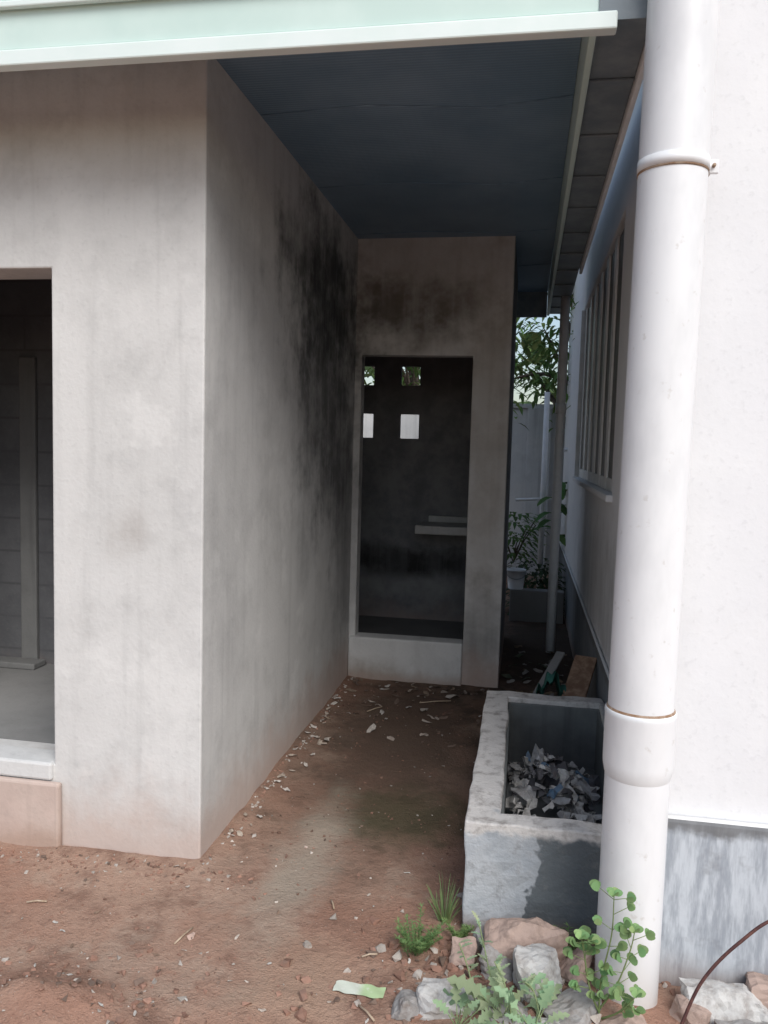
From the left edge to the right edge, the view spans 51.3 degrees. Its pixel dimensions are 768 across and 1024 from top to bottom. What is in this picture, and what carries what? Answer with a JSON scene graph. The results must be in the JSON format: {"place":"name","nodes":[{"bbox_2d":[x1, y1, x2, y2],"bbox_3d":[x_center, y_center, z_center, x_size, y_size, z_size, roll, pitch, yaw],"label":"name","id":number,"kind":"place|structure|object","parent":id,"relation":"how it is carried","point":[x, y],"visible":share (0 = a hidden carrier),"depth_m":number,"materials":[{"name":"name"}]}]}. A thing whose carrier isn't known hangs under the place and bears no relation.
{"place":"outdoors","nodes":[
{"label":"outdoors","id":0,"kind":"place"},
{"bbox_2d":[0,574,680,1023],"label":"ground","id":1,"kind":"structure","parent":0,"point":[162,908],"depth_m":2.88,"materials":[{"name":"soil"}]},
{"bbox_2d":[26,700,450,1021],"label":"twigs","id":2,"kind":"object","parent":1,"relation":"on","point":[359,1005],"visible":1,"depth_m":2.61,"materials":[{"name":"brown wood"}]},
{"bbox_2d":[17,645,567,1023],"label":"leaf litter","id":3,"kind":"object","parent":1,"relation":"on","point":[369,729],"visible":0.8,"depth_m":4.79,"materials":[{"name":"plant"}]},
{"bbox_2d":[0,0,647,858],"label":"plastered outbuilding","id":4,"kind":"structure","parent":1,"relation":"on","point":[244,244],"depth_m":3.19,"materials":[{"name":"paint"}]},
{"bbox_2d":[545,296,569,652],"bbox_3d":[1.369,-0.272,6.305,0.084,2.800,0.084,2,5,10],"label":"gutter downpipe","id":5,"kind":"object","parent":4,"relation":"attached to","point":[560,408],"visible":0.99,"depth_m":6.27,"materials":[{"name":"grey plastic"}]},
{"bbox_2d":[0,677,674,1023],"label":"pebbles","id":6,"kind":"object","parent":1,"relation":"on","point":[300,1015],"visible":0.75,"depth_m":2.46,"materials":[{"name":"stone"}]},
{"bbox_2d":[333,980,385,997],"bbox_3d":[-0.072,1.405,2.356,0.152,0.004,0.056,2,5,10],"label":"paper scrap","id":7,"kind":"object","parent":1,"relation":"on","point":[367,990],"visible":1,"depth_m":2.35,"materials":[{"name":"paper"}]},
{"bbox_2d":[395,903,447,956],"bbox_3d":[0.111,1.341,2.530,0.179,0.117,0.190,2,5,10],"label":"feathery weed","id":8,"kind":"object","parent":1,"relation":"on","point":[418,945],"visible":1,"depth_m":2.52,"materials":[{"name":"green plant"}]},
{"bbox_2d":[427,876,461,923],"bbox_3d":[0.212,1.308,2.701,0.128,0.169,0.116,-3,7,-45],"label":"grass tuft","id":9,"kind":"object","parent":1,"relation":"on","point":[447,914],"visible":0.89,"depth_m":2.71,"materials":[{"name":"green plant"}]},
{"bbox_2d":[364,318,546,403],"bbox_3d":[0.429,-1.897,12.803,5.074,4.958,4.243,2,5,10],"label":"mango tree","id":10,"kind":"object","parent":1,"relation":"on","point":[410,376],"visible":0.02,"depth_m":12.68,"materials":[{"name":"green plant"}]},
{"bbox_2d":[441,917,474,937],"bbox_3d":[0.248,1.366,2.599,0.093,0.071,0.124,0,5,-22],"label":"feathery weed","id":11,"kind":"object","parent":1,"relation":"on","point":[464,931],"visible":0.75,"depth_m":2.59,"materials":[{"name":"green plant"}]},
{"bbox_2d":[364,331,556,403],"bbox_3d":[0.052,-1.428,-0.078,59.732,8.015,59.238,2,5,10],"label":"distant tree line","id":12,"kind":"object","parent":1,"relation":"on","point":[534,346],"visible":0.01,"depth_m":24.17,"materials":[{"name":"green plant"}]},
{"bbox_2d":[363,408,565,572],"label":"wall","id":13,"kind":"structure","parent":1,"relation":"on","point":[409,426],"depth_m":10.45,"materials":[{"name":"paint"}]},
{"bbox_2d":[513,404,553,408],"bbox_3d":[1.882,-1.376,10.434,28.000,0.058,0.230,2,5,10],"label":"coping","id":14,"kind":"object","parent":13,"relation":"on","point":[525,406],"visible":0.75,"depth_m":10.32,"materials":[{"name":"paint"}]},
{"bbox_2d":[432,911,569,1023],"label":"lobed leaf weed","id":15,"kind":"object","parent":1,"relation":"on","point":[547,991],"visible":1,"depth_m":2.19,"materials":[{"name":"green plant"}]},
{"bbox_2d":[507,512,550,567],"bbox_3d":[1.497,0.312,9.332,0.968,0.661,0.946,2,5,10],"label":"garden shrub","id":16,"kind":"object","parent":1,"relation":"on","point":[517,552],"visible":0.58,"depth_m":9.17,"materials":[{"name":"green plant"}]},
{"bbox_2d":[462,690,604,945],"bbox_3d":[0.671,1.191,3.320,0.582,0.460,1.479,2,5,10],"label":"concrete trough","id":17,"kind":"object","parent":1,"relation":"on","point":[542,865],"visible":0.61,"depth_m":2.64,"materials":[{"name":"grey concrete"}]},
{"bbox_2d":[505,743,601,823],"bbox_3d":[0.698,1.191,3.252,0.460,0.285,1.103,2,5,10],"label":"torn paper rubbish","id":18,"kind":"object","parent":17,"relation":"in","point":[558,777],"visible":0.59,"depth_m":3.40,"materials":[{"name":"grey paper"}]},
{"bbox_2d":[505,558,565,615],"bbox_3d":[1.516,0.775,7.947,0.820,0.580,0.813,2,5,10],"label":"garden shrub","id":19,"kind":"object","parent":1,"relation":"on","point":[541,584],"visible":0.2,"depth_m":7.82,"materials":[{"name":"green plant"}]},
{"bbox_2d":[509,588,563,623],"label":"kerb wall","id":20,"kind":"structure","parent":1,"relation":"on","point":[527,604],"depth_m":7.51,"materials":[{"name":"grey concrete"}]},
{"bbox_2d":[507,568,526,589],"bbox_3d":[1.251,0.632,7.587,0.196,0.185,0.188,2,5,10],"label":"paint bucket","id":21,"kind":"object","parent":20,"relation":"on","point":[515,577],"visible":0.91,"depth_m":7.52,"materials":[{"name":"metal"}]},
{"bbox_2d":[522,408,551,574],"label":"pier","id":22,"kind":"structure","parent":1,"relation":"on","point":[534,454],"depth_m":10.31,"materials":[{"name":"paint"}]},
{"bbox_2d":[515,392,567,588],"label":"water pipes","id":23,"kind":"object","parent":1,"relation":"on","point":[544,467],"visible":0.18,"depth_m":8.80,"materials":[{"name":"white plastic"}]},
{"bbox_2d":[513,293,577,431],"bbox_3d":[2.492,-1.350,9.574,3.418,4.489,2.990,-2,6,-35],"label":"mango tree","id":24,"kind":"object","parent":1,"relation":"on","point":[537,375],"visible":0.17,"depth_m":9.71,"materials":[{"name":"green plant"}]},
{"bbox_2d":[530,482,566,577],"bbox_3d":[1.889,0.311,8.704,0.558,1.281,0.528,1,5,-4],"label":"broad leaf plant","id":25,"kind":"object","parent":1,"relation":"on","point":[562,540],"visible":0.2,"depth_m":8.58,"materials":[{"name":"green plant"}]},
{"bbox_2d":[532,651,596,696],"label":"scrap boards","id":26,"kind":"object","parent":1,"relation":"on","point":[579,679],"visible":0.41,"depth_m":4.30,"materials":[{"name":"brown wood"}]},
{"bbox_2d":[536,670,565,695],"bbox_3d":[0.902,0.946,4.311,0.168,0.251,0.240,2,5,10],"label":"discarded cloth","id":27,"kind":"object","parent":26,"relation":"on","point":[551,678],"visible":0.84,"depth_m":4.22,"materials":[{"name":"teal fabric"}]},
{"bbox_2d":[556,922,590,957],"bbox_3d":[0.576,1.358,2.516,0.132,0.104,0.126,0,5,-15],"label":"feathery weed","id":28,"kind":"object","parent":1,"relation":"on","point":[577,940],"visible":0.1,"depth_m":2.52,"materials":[{"name":"green plant"}]},
{"bbox_2d":[391,916,767,1023],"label":"broken concrete rubble","id":29,"kind":"object","parent":1,"relation":"on","point":[536,945],"visible":0.73,"depth_m":2.28,"materials":[{"name":"concrete"}]},
{"bbox_2d":[562,879,655,1019],"bbox_3d":[0.606,1.204,2.167,0.236,0.408,0.127,4,5,25],"label":"round leaf plant","id":30,"kind":"object","parent":1,"relation":"on","point":[616,990],"visible":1,"depth_m":2.16,"materials":[{"name":"green plant"}]},
{"bbox_2d":[560,0,767,824],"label":"walls","id":31,"kind":"structure","parent":1,"relation":"on","point":[720,771],"depth_m":2.32,"materials":[{"name":"white paint"}]},
{"bbox_2d":[574,310,585,476],"bbox_3d":[1.746,-1.044,7.095,0.049,1.459,0.027,2,5,10],"label":"window far stile","id":32,"kind":"object","parent":31,"relation":"attached to","point":[580,391],"depth_m":7.08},
{"bbox_2d":[572,476,612,502],"bbox_3d":[1.474,-0.184,5.692,0.095,0.039,3.120,2,5,10],"label":"window sill","id":33,"kind":"structure","parent":31,"relation":"attached to","point":[602,493],"depth_m":4.92,"materials":[{"name":"grey concrete"}]},
{"bbox_2d":[581,230,623,478],"bbox_3d":[1.514,-0.931,5.628,0.006,1.450,3.000,2,5,10],"label":"window pane","id":34,"kind":"object","parent":31,"relation":"attached to","point":[615,358],"depth_m":5.07,"materials":[{"name":"black glass"}]},
{"bbox_2d":[594,0,719,1009],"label":"rainwater pipe","id":35,"kind":"object","parent":31,"relation":"attached to","point":[677,165],"visible":0.98,"depth_m":2.16,"materials":[{"name":"plastic"}]},
{"bbox_2d":[557,541,767,986],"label":"plinth","id":36,"kind":"structure","parent":31,"relation":"on","point":[715,903],"depth_m":2.37,"materials":[{"name":"paint"}]},
{"bbox_2d":[680,920,767,1023],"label":"rusty wire","id":37,"kind":"object","parent":1,"relation":"on","point":[724,955],"visible":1,"depth_m":2.19,"materials":[{"name":"brown metal"}]},
{"bbox_2d":[364,298,570,403],"label":"sky","id":38,"kind":"structure","parent":0,"point":[555,322],"materials":[{"name":"white"}]},
{"bbox_2d":[579,308,588,476],"bbox_3d":[1.749,-1.037,7.010,0.013,1.459,0.130,2,5,10],"label":"window mullion","id":39,"kind":"structure","parent":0,"point":[583,392],"depth_m":6.96},
{"bbox_2d":[582,297,593,478],"bbox_3d":[1.662,-0.999,6.519,0.013,1.459,0.130,2,5,10],"label":"window mullion","id":40,"kind":"structure","parent":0,"point":[588,384],"depth_m":6.47},
{"bbox_2d":[587,285,598,480],"bbox_3d":[1.581,-0.965,6.067,0.013,1.459,0.130,2,5,10],"label":"window mullion","id":41,"kind":"structure","parent":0,"point":[592,378],"depth_m":6.02},
{"bbox_2d":[580,469,611,491],"bbox_3d":[1.488,-0.242,5.696,0.011,0.074,2.660,2,5,10],"label":"window rail","id":42,"kind":"object","parent":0,"point":[608,483],"depth_m":5.33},
{"bbox_2d":[591,271,604,482],"bbox_3d":[1.501,-0.931,5.615,0.013,1.459,0.130,2,5,10],"label":"window mullion","id":43,"kind":"structure","parent":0,"point":[598,372],"depth_m":5.57},
{"bbox_2d":[597,255,611,485],"bbox_3d":[1.421,-0.896,5.164,0.013,1.459,0.130,2,5,10],"label":"window mullion","id":44,"kind":"structure","parent":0,"point":[604,364],"depth_m":5.12},
{"bbox_2d":[603,236,619,489],"bbox_3d":[1.340,-0.862,4.712,0.013,1.459,0.130,2,5,10],"label":"window mullion","id":45,"kind":"structure","parent":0,"point":[612,349],"depth_m":4.67},
{"bbox_2d":[611,218,625,492],"bbox_3d":[1.260,-0.828,4.261,0.013,1.459,0.130,2,5,10],"label":"window mullion","id":46,"kind":"structure","parent":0,"point":[618,356],"depth_m":4.31}
]}

